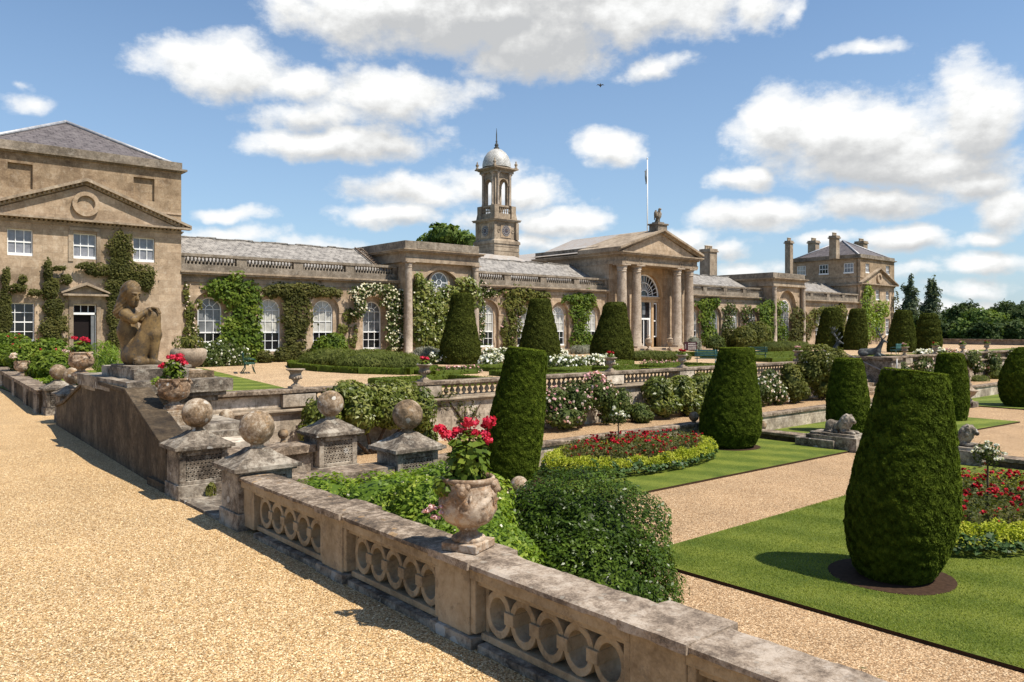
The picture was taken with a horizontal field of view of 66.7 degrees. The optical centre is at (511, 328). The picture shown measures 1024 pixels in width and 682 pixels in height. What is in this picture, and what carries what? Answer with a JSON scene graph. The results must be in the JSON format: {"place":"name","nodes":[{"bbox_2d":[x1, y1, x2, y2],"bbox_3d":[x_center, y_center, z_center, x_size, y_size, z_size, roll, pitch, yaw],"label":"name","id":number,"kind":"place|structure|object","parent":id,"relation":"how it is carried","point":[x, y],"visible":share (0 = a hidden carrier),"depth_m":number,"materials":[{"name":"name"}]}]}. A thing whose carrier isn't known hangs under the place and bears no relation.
{"place":"outdoors","nodes":[
{"label":"outdoors","id":0,"kind":"place"},
{"bbox_2d":[0,120,191,367],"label":"house","id":1,"kind":"structure","parent":0,"point":[72,195],"depth_m":39.45,"materials":[{"name":"stone"}]},
{"bbox_2d":[0,266,27,333],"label":"creeper","id":2,"kind":"object","parent":1,"relation":"attached to","point":[6,316],"visible":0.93,"depth_m":36.89,"materials":[{"name":"green plant"}]},
{"bbox_2d":[26,257,72,343],"bbox_3d":[-22.581,-1.050,38.071,2.043,4.916,0.388,0,0,-41],"label":"creeper","id":3,"kind":"object","parent":1,"relation":"attached to","point":[54,324],"visible":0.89,"depth_m":38.08,"materials":[{"name":"green plant"}]},
{"bbox_2d":[74,228,157,350],"bbox_3d":[-20.223,-1.786,40.111,4.152,7.008,0.392,0,0,-41],"label":"creeper","id":4,"kind":"object","parent":1,"relation":"attached to","point":[120,274],"visible":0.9,"depth_m":39.99,"materials":[{"name":"green plant"}]},
{"bbox_2d":[0,368,282,391],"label":"lawn","id":5,"kind":"structure","parent":0,"point":[240,383],"depth_m":27.18,"materials":[{"name":"plant"}]},
{"bbox_2d":[0,332,72,377],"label":"peony bush","id":6,"kind":"object","parent":5,"relation":"on","point":[44,356],"visible":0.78,"depth_m":26.36,"materials":[{"name":"green plant"}]},
{"bbox_2d":[90,339,122,372],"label":"grassy plant","id":7,"kind":"object","parent":5,"relation":"on","point":[103,356],"visible":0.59,"depth_m":23.89,"materials":[{"name":"green plant"}]},
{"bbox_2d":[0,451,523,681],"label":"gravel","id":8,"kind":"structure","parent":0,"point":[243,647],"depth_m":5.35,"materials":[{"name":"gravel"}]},
{"bbox_2d":[0,389,534,681],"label":"gravel terrace","id":9,"kind":"structure","parent":0,"point":[24,429],"depth_m":5.82,"materials":[{"name":"gravel"}]},
{"bbox_2d":[39,364,68,415],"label":"ball pier","id":10,"kind":"structure","parent":9,"relation":"on","point":[56,371],"depth_m":17.92,"materials":[{"name":"stone"}]},
{"bbox_2d":[51,367,76,421],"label":"ball pier","id":11,"kind":"structure","parent":9,"relation":"on","point":[62,394],"depth_m":16.49,"materials":[{"name":"stone"}]},
{"bbox_2d":[55,381,182,492],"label":"sloping wall","id":12,"kind":"structure","parent":9,"relation":"on","point":[131,429],"depth_m":11.20,"materials":[{"name":"stone"}]},
{"bbox_2d":[68,351,94,375],"bbox_3d":[-8.948,0.741,16.159,0.486,0.500,0.496,0,0,-40],"label":"garden urn","id":13,"kind":"object","parent":12,"relation":"on","point":[80,362],"visible":0.98,"depth_m":16.00,"materials":[{"name":"stone"}]},
{"bbox_2d":[77,365,232,405],"bbox_3d":[-6.024,2.261,12.967,1.560,3.279,3.215,0,0,-41],"label":"statue pedestal","id":14,"kind":"object","parent":12,"relation":"on","point":[208,386],"visible":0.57,"depth_m":12.12,"materials":[{"name":"stone"}]},
{"bbox_2d":[111,280,191,368],"bbox_3d":[-5.938,-0.073,12.719,0.986,1.421,1.176,0,0,-41],"label":"seated statue","id":15,"kind":"object","parent":14,"relation":"on","point":[140,346],"visible":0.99,"depth_m":12.51,"materials":[{"name":"brown stone"}]},
{"bbox_2d":[170,348,206,368],"bbox_3d":[-6.141,0.890,14.767,0.660,1.020,0.660,0,0,-41],"label":"stone bowl","id":16,"kind":"object","parent":14,"relation":"on","point":[195,358],"visible":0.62,"depth_m":14.54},
{"bbox_2d":[159,398,234,500],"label":"ball pier","id":17,"kind":"structure","parent":9,"relation":"on","point":[195,451],"depth_m":9.19,"materials":[{"name":"stone"}]},
{"bbox_2d":[180,493,221,520],"bbox_3d":[-3.239,2.035,8.636,0.458,0.141,1.369,0,0,-41],"label":"stone step","id":18,"kind":"object","parent":9,"relation":"on","point":[208,505],"visible":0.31,"depth_m":8.73,"materials":[{"name":"stone"}]},
{"bbox_2d":[167,410,269,447],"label":"steps","id":19,"kind":"structure","parent":9,"relation":"on","point":[226,428],"depth_m":10.62,"materials":[{"name":"stone"}]},
{"bbox_2d":[155,377,192,410],"bbox_3d":[-4.674,0.910,10.756,0.442,0.440,0.437,0,0,-3],"label":"garden urn","id":20,"kind":"object","parent":19,"relation":"on","point":[173,392],"visible":0.98,"depth_m":10.62,"materials":[{"name":"stone"}]},
{"bbox_2d":[158,353,188,378],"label":"geranium","id":21,"kind":"object","parent":20,"relation":"on","point":[172,371],"visible":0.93,"depth_m":10.72,"materials":[{"name":"green plant"}]},
{"bbox_2d":[212,410,301,531],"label":"ball pier","id":22,"kind":"structure","parent":9,"relation":"on","point":[256,432],"depth_m":7.85,"materials":[{"name":"stone"}]},
{"bbox_2d":[238,473,887,681],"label":"pierced balustrade","id":23,"kind":"object","parent":9,"relation":"on","point":[507,606],"visible":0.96,"depth_m":4.67,"materials":[{"name":"stone"}]},
{"bbox_2d":[437,472,500,554],"bbox_3d":[-0.287,1.210,5.138,0.404,0.475,0.395,0,0,38],"label":"garden urn","id":24,"kind":"object","parent":23,"relation":"on","point":[469,508],"visible":0.87,"depth_m":5.00,"materials":[{"name":"stone"}]},
{"bbox_2d":[421,472,456,519],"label":"ivy geranium","id":25,"kind":"object","parent":24,"relation":"in","point":[440,485],"visible":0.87,"depth_m":5.03,"materials":[{"name":"green plant"}]},
{"bbox_2d":[433,415,496,479],"bbox_3d":[-0.296,0.845,5.133,0.363,0.540,0.326,0,0,-41],"label":"geranium","id":26,"kind":"object","parent":24,"relation":"in","point":[469,463],"visible":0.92,"depth_m":5.09,"materials":[{"name":"green plant"}]},
{"bbox_2d":[0,0,1023,312],"label":"sky","id":27,"kind":"structure","parent":0,"point":[896,126],"materials":[{"name":"blue"}]},
{"bbox_2d":[1,344,1023,396],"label":"orangery terrace","id":28,"kind":"structure","parent":0,"point":[275,373],"depth_m":34.29,"materials":[{"name":"gravel"}]},
{"bbox_2d":[0,366,45,413],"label":"solid parapet","id":29,"kind":"structure","parent":28,"relation":"on","point":[26,390],"depth_m":21.18,"materials":[{"name":"stone"}]},
{"bbox_2d":[196,338,249,366],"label":"white flower shrub","id":30,"kind":"object","parent":28,"relation":"on","point":[221,353],"visible":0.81,"depth_m":40.66,"materials":[{"name":"green plant"}]},
{"bbox_2d":[256,343,311,362],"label":"flower border","id":31,"kind":"object","parent":28,"relation":"on","point":[280,354],"visible":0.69,"depth_m":45.74,"materials":[{"name":"green plant"}]},
{"bbox_2d":[311,332,347,350],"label":"leafy bush","id":32,"kind":"object","parent":28,"relation":"on","point":[330,340],"visible":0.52,"depth_m":45.96,"materials":[{"name":"green plant"}]},
{"bbox_2d":[287,360,437,374],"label":"box hedge","id":33,"kind":"object","parent":28,"relation":"on","point":[353,370],"visible":0.56,"depth_m":34.33,"materials":[{"name":"plant"}]},
{"bbox_2d":[297,347,428,367],"bbox_3d":[-7.273,1.548,37.784,4.503,1.214,8.970,0,0,-41],"label":"lavender bed","id":34,"kind":"object","parent":28,"relation":"on","point":[364,357],"visible":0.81,"depth_m":35.65,"materials":[{"name":"plant"}]},
{"bbox_2d":[367,374,496,387],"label":"box hedge","id":35,"kind":"object","parent":28,"relation":"on","point":[432,377],"visible":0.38,"depth_m":28.73,"materials":[{"name":"plant"}]},
{"bbox_2d":[412,270,481,349],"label":"magnolia","id":36,"kind":"object","parent":28,"relation":"on","point":[430,310],"visible":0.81,"depth_m":51.73,"materials":[{"name":"green plant"}]},
{"bbox_2d":[439,292,480,364],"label":"clipped yew","id":37,"kind":"object","parent":28,"relation":"on","point":[460,343],"visible":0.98,"depth_m":42.67,"materials":[{"name":"green plant"}]},
{"bbox_2d":[479,253,524,261],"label":"range","id":38,"kind":"structure","parent":28,"relation":"on","point":[498,257],"depth_m":71.88,"materials":[{"name":"stone"}]},
{"bbox_2d":[472,128,520,257],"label":"clock tower","id":39,"kind":"structure","parent":38,"relation":"on","point":[496,231],"depth_m":73.75,"materials":[{"name":"stone"}]},
{"bbox_2d":[212,361,817,449],"bbox_3d":[3.048,2.675,25.823,28.500,2.450,0.620,0,0,-41],"label":"terrace balustrade","id":40,"kind":"object","parent":28,"relation":"on","point":[282,407],"visible":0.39,"depth_m":21.40,"materials":[{"name":"stone"}]},
{"bbox_2d":[181,222,860,361],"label":"orangery","id":41,"kind":"structure","parent":28,"relation":"on","point":[654,282],"depth_m":59.21,"materials":[{"name":"stone"}]},
{"bbox_2d":[182,281,202,341],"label":"vine","id":42,"kind":"object","parent":41,"relation":"attached to","point":[188,309],"visible":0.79,"depth_m":42.85,"materials":[{"name":"green plant"}]},
{"bbox_2d":[200,270,264,361],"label":"vine","id":43,"kind":"object","parent":41,"relation":"attached to","point":[247,327],"visible":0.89,"depth_m":44.48,"materials":[{"name":"green plant"}]},
{"bbox_2d":[260,281,342,356],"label":"vine","id":44,"kind":"object","parent":41,"relation":"attached to","point":[287,292],"visible":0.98,"depth_m":46.78,"materials":[{"name":"green plant"}]},
{"bbox_2d":[347,282,404,351],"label":"climbing rose","id":45,"kind":"object","parent":41,"relation":"attached to","point":[394,336],"visible":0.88,"depth_m":50.67,"materials":[{"name":"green plant"}]},
{"bbox_2d":[496,283,551,347],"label":"vine","id":46,"kind":"object","parent":41,"relation":"attached to","point":[517,298],"visible":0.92,"depth_m":58.04,"materials":[{"name":"green plant"}]},
{"bbox_2d":[561,288,597,348],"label":"vine","id":47,"kind":"object","parent":41,"relation":"attached to","point":[583,337],"visible":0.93,"depth_m":62.62,"materials":[{"name":"green plant"}]},
{"bbox_2d":[694,297,720,344],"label":"vine","id":48,"kind":"object","parent":41,"relation":"attached to","point":[710,329],"visible":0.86,"depth_m":73.86,"materials":[{"name":"green plant"}]},
{"bbox_2d":[699,245,718,275],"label":"chimney stack","id":49,"kind":"object","parent":41,"relation":"on","point":[708,264],"visible":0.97,"depth_m":83.76,"materials":[{"name":"stone"}]},
{"bbox_2d":[754,299,790,340],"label":"vine","id":50,"kind":"object","parent":41,"relation":"attached to","point":[766,316],"visible":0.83,"depth_m":79.61,"materials":[{"name":"green plant"}]},
{"bbox_2d":[787,302,813,342],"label":"vine","id":51,"kind":"object","parent":41,"relation":"attached to","point":[796,330],"visible":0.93,"depth_m":82.76,"materials":[{"name":"green plant"}]},
{"bbox_2d":[519,298,560,357],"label":"clipped yew","id":52,"kind":"object","parent":28,"relation":"on","point":[539,331],"visible":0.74,"depth_m":42.07,"materials":[{"name":"green plant"}]},
{"bbox_2d":[547,353,591,367],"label":"white rose clump","id":53,"kind":"object","parent":28,"relation":"on","point":[558,360],"visible":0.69,"depth_m":36.56,"materials":[{"name":"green plant"}]},
{"bbox_2d":[589,302,633,359],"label":"clipped yew","id":54,"kind":"object","parent":28,"relation":"on","point":[612,332],"visible":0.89,"depth_m":45.51,"materials":[{"name":"green plant"}]},
{"bbox_2d":[631,349,691,360],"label":"lavender bed","id":55,"kind":"object","parent":28,"relation":"on","point":[654,354],"visible":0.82,"depth_m":47.40,"materials":[{"name":"plant"}]},
{"bbox_2d":[729,325,756,348],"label":"rounded shrub","id":56,"kind":"object","parent":28,"relation":"on","point":[743,337],"visible":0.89,"depth_m":71.81,"materials":[{"name":"green plant"}]},
{"bbox_2d":[757,340,810,351],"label":"hedge","id":57,"kind":"object","parent":28,"relation":"on","point":[781,345],"visible":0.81,"depth_m":66.05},
{"bbox_2d":[815,307,843,349],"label":"clipped yew","id":58,"kind":"object","parent":28,"relation":"on","point":[830,318],"visible":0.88,"depth_m":72.36,"materials":[{"name":"green plant"}]},
{"bbox_2d":[843,308,867,349],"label":"clipped yew","id":59,"kind":"object","parent":28,"relation":"on","point":[856,333],"visible":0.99,"depth_m":70.57,"materials":[{"name":"green plant"}]},
{"bbox_2d":[886,309,916,352],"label":"clipped yew","id":60,"kind":"object","parent":28,"relation":"on","point":[902,328],"visible":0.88,"depth_m":63.97,"materials":[{"name":"green plant"}]},
{"bbox_2d":[915,313,942,349],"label":"clipped yew","id":61,"kind":"object","parent":28,"relation":"on","point":[928,329],"visible":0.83,"depth_m":70.49,"materials":[{"name":"green plant"}]},
{"bbox_2d":[886,350,1010,379],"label":"terrace balustrade","id":62,"kind":"object","parent":28,"relation":"on","point":[909,359],"visible":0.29,"depth_m":46.35,"materials":[{"name":"stone"}]},
{"bbox_2d":[506,438,848,500],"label":"lawn","id":63,"kind":"structure","parent":0,"point":[768,454],"depth_m":20.67,"materials":[{"name":"plant"}]},
{"bbox_2d":[540,433,718,474],"bbox_3d":[3.317,3.355,20.985,6.433,0.628,2.951,0,0,-41],"label":"lime edging","id":64,"kind":"object","parent":63,"relation":"on","point":[555,457],"visible":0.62,"depth_m":19.49,"materials":[{"name":"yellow plant"}]},
{"bbox_2d":[560,428,702,475],"bbox_3d":[3.318,3.250,20.988,5.195,0.905,2.380,0,0,-41],"label":"red rose bed","id":65,"kind":"object","parent":63,"relation":"on","point":[646,444],"visible":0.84,"depth_m":20.58,"materials":[{"name":"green plant"}]},
{"bbox_2d":[718,445,760,450],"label":"ground soil","id":66,"kind":"structure","parent":63,"relation":"on","point":[755,447],"depth_m":23.35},
{"bbox_2d":[698,347,762,448],"bbox_3d":[6.772,2.171,24.087,1.941,3.178,1.939,0,0,-41],"label":"clipped yew","id":67,"kind":"object","parent":66,"relation":"on","point":[731,416],"visible":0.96,"depth_m":23.45,"materials":[{"name":"green plant"}]},
{"bbox_2d":[357,377,997,463],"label":"walk","id":68,"kind":"structure","parent":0,"point":[549,434],"depth_m":24.60,"materials":[{"name":"gravel"}]},
{"bbox_2d":[297,378,438,453],"bbox_3d":[-3.420,2.191,18.995,3.856,1.953,1.285,0,0,-41],"label":"broad leaf shrub","id":69,"kind":"object","parent":68,"relation":"on","point":[365,407],"visible":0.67,"depth_m":18.81,"materials":[{"name":"green plant"}]},
{"bbox_2d":[544,373,620,429],"bbox_3d":[2.166,2.270,23.864,3.320,1.732,1.206,0,0,-41],"label":"rose bush","id":70,"kind":"object","parent":68,"relation":"on","point":[564,409],"visible":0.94,"depth_m":23.45,"materials":[{"name":"green plant"}]},
{"bbox_2d":[614,387,654,422],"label":"leafy shrub","id":71,"kind":"object","parent":68,"relation":"on","point":[637,413],"visible":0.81,"depth_m":25.19,"materials":[{"name":"green plant"}]},
{"bbox_2d":[641,371,711,418],"bbox_3d":[6.295,2.356,27.448,4.691,1.637,1.290,0,0,-41],"label":"yellow shrub","id":72,"kind":"object","parent":68,"relation":"on","point":[683,395],"visible":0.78,"depth_m":26.54,"materials":[{"name":"green plant"}]},
{"bbox_2d":[758,369,789,405],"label":"rose bush","id":73,"kind":"object","parent":68,"relation":"on","point":[772,391],"visible":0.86,"depth_m":30.70,"materials":[{"name":"white plant"}]},
{"bbox_2d":[777,363,810,402],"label":"leafy shrub","id":74,"kind":"object","parent":68,"relation":"on","point":[798,389],"visible":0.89,"depth_m":31.48,"materials":[{"name":"green plant"}]},
{"bbox_2d":[796,343,848,399],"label":"tall wall shrub","id":75,"kind":"object","parent":68,"relation":"on","point":[815,366],"visible":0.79,"depth_m":32.74,"materials":[{"name":"green plant"}]},
{"bbox_2d":[844,356,902,381],"bbox_3d":[17.757,2.546,38.225,1.173,2.308,2.372,0,0,-41],"label":"stag pedestal","id":76,"kind":"object","parent":68,"relation":"on","point":[873,373],"visible":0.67,"depth_m":37.62,"materials":[{"name":"stone"}]},
{"bbox_2d":[622,407,1023,681],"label":"parterre path","id":77,"kind":"structure","parent":0,"point":[705,508],"depth_m":10.87,"materials":[{"name":"gravel"}]},
{"bbox_2d":[503,463,689,603],"bbox_3d":[0.755,2.687,8.132,2.363,2.460,2.637,0,0,-41],"label":"evergreen bush","id":78,"kind":"object","parent":77,"relation":"on","point":[595,536],"visible":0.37,"depth_m":7.73,"materials":[{"name":"green plant"}]},
{"bbox_2d":[795,429,861,452],"bbox_3d":[9.906,3.499,24.014,1.100,0.620,1.908,0,0,-41],"label":"lion pedestal","id":79,"kind":"object","parent":77,"relation":"on","point":[820,438],"visible":0.5,"depth_m":23.60,"materials":[{"name":"stone"}]},
{"bbox_2d":[824,413,859,434],"bbox_3d":[10.097,2.906,23.808,0.476,0.616,1.069,0,0,-41],"label":"lion statue","id":80,"kind":"object","parent":79,"relation":"on","point":[844,423],"visible":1,"depth_m":23.60,"materials":[{"name":"stone"}]},
{"bbox_2d":[644,464,1023,672],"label":"lawn","id":81,"kind":"structure","parent":0,"point":[991,554],"depth_m":11.07,"materials":[{"name":"plant"}]},
{"bbox_2d":[828,558,957,595],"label":"ground soil","id":82,"kind":"structure","parent":81,"relation":"on","point":[845,570],"depth_m":11.10,"materials":[{"name":"soil"}]},
{"bbox_2d":[843,367,962,585],"bbox_3d":[5.756,2.167,11.489,1.583,3.186,1.580,0,0,-41],"label":"clipped yew","id":83,"kind":"object","parent":82,"relation":"on","point":[903,510],"visible":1,"depth_m":10.97,"materials":[{"name":"green plant"}]},
{"bbox_2d":[953,472,1023,554],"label":"lime edging","id":84,"kind":"object","parent":81,"relation":"on","point":[969,532],"visible":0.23,"depth_m":12.42,"materials":[{"name":"yellow plant"}]},
{"bbox_2d":[970,440,1007,521],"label":"standard rose","id":85,"kind":"object","parent":81,"relation":"on","point":[987,451],"visible":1,"depth_m":14.55,"materials":[{"name":"white plant"}]},
{"bbox_2d":[955,462,1023,548],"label":"red rose bed","id":86,"kind":"object","parent":81,"relation":"on","point":[974,497],"visible":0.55,"depth_m":14.18,"materials":[{"name":"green plant"}]},
{"bbox_2d":[793,240,898,343],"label":"house","id":87,"kind":"structure","parent":0,"point":[854,268],"depth_m":97.33,"materials":[{"name":"stone"}]},
{"bbox_2d":[860,281,878,343],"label":"lime creeper","id":88,"kind":"object","parent":87,"relation":"attached to","point":[867,304],"visible":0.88,"depth_m":94.71,"materials":[{"name":"green plant"}]},
{"bbox_2d":[774,417,1019,432],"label":"lawn","id":89,"kind":"structure","parent":0,"point":[980,423],"depth_m":29.46,"materials":[{"name":"plant"}]},
{"bbox_2d":[825,357,870,432],"bbox_3d":[11.825,2.397,27.378,1.480,2.726,1.495,0,0,-41],"label":"clipped yew","id":90,"kind":"object","parent":89,"relation":"on","point":[847,392],"visible":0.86,"depth_m":26.89,"materials":[{"name":"green plant"}]},
{"bbox_2d":[934,352,970,420],"bbox_3d":[17.550,2.364,31.116,1.342,2.793,1.389,0,0,-41],"label":"clipped yew","id":91,"kind":"object","parent":89,"relation":"on","point":[953,366],"visible":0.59,"depth_m":30.58,"materials":[{"name":"green plant"}]},
{"bbox_2d":[971,394,1023,409],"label":"lawn","id":92,"kind":"structure","parent":0,"point":[992,401],"depth_m":38.17,"materials":[{"name":"plant"}]},
{"bbox_2d":[997,347,1023,406],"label":"clipped yew","id":93,"kind":"object","parent":92,"relation":"on","point":[1010,384],"visible":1,"depth_m":36.23,"materials":[{"name":"green plant"}]},
{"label":"path landing","id":94,"kind":"structure","parent":0,"visible":0},
{"bbox_2d":[227,441,315,472],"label":"landing wall","id":95,"kind":"structure","parent":94,"relation":"on","point":[302,451],"depth_m":10.10,"materials":[{"name":"stone"}]},
{"bbox_2d":[297,390,363,469],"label":"ball pier","id":96,"kind":"structure","parent":94,"relation":"on","point":[331,436],"depth_m":10.37,"materials":[{"name":"stone"}]},
{"bbox_2d":[292,462,394,484],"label":"landing wall","id":97,"kind":"structure","parent":94,"relation":"on","point":[352,471],"depth_m":8.59,"materials":[{"name":"stone"}]},
{"bbox_2d":[368,399,446,477],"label":"ball pier","id":98,"kind":"structure","parent":94,"relation":"on","point":[406,447],"depth_m":9.03,"materials":[{"name":"stone"}]},
{"bbox_2d":[297,460,547,564],"bbox_3d":[-0.626,2.460,7.335,2.129,2.239,3.258,0,0,-41],"label":"honeysuckle bush","id":99,"kind":"object","parent":94,"relation":"on","point":[412,495],"visible":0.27,"depth_m":7.19,"materials":[{"name":"green plant"}]},
{"label":"ground","id":100,"kind":"structure","parent":0,"visible":0},
{"bbox_2d":[416,222,474,245],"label":"broad tree","id":101,"kind":"object","parent":100,"relation":"on","point":[445,233],"visible":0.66,"depth_m":83.71,"materials":[{"name":"green plant"}]},
{"bbox_2d":[438,382,997,466],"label":"wall","id":102,"kind":"structure","parent":100,"relation":"on","point":[784,418],"depth_m":28.03,"materials":[{"name":"stone"}]},
{"bbox_2d":[898,273,920,316],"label":"conifer","id":103,"kind":"object","parent":100,"relation":"on","point":[911,298],"visible":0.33,"depth_m":139.11,"materials":[{"name":"green plant"}]},
{"bbox_2d":[917,275,942,321],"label":"conifer","id":104,"kind":"object","parent":100,"relation":"on","point":[931,304],"visible":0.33,"depth_m":141.02,"materials":[{"name":"green plant"}]},
{"bbox_2d":[943,339,1023,344],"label":"end parapet","id":105,"kind":"structure","parent":100,"relation":"on","point":[991,341],"depth_m":92.96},
{"bbox_2d":[963,319,1008,338],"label":"broad tree","id":106,"kind":"object","parent":100,"relation":"on","point":[985,330],"visible":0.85,"depth_m":116.60,"materials":[{"name":"green plant"}]},
{"bbox_2d":[960,306,1020,322],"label":"broad tree","id":107,"kind":"object","parent":100,"relation":"on","point":[976,315],"visible":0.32,"depth_m":149.09,"materials":[{"name":"green plant"}]},
{"bbox_2d":[996,318,1023,338],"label":"broad tree","id":108,"kind":"object","parent":100,"relation":"on","point":[1013,329],"visible":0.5,"depth_m":117.79,"materials":[{"name":"green plant"}]},
{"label":"ground soil","id":109,"kind":"structure","parent":0,"visible":0},
{"bbox_2d":[483,346,547,487],"bbox_3d":[0.031,2.091,18.290,1.497,3.339,1.481,0,0,-41],"label":"clipped yew","id":110,"kind":"object","parent":109,"relation":"on","point":[517,411],"visible":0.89,"depth_m":17.77,"materials":[{"name":"green plant"}]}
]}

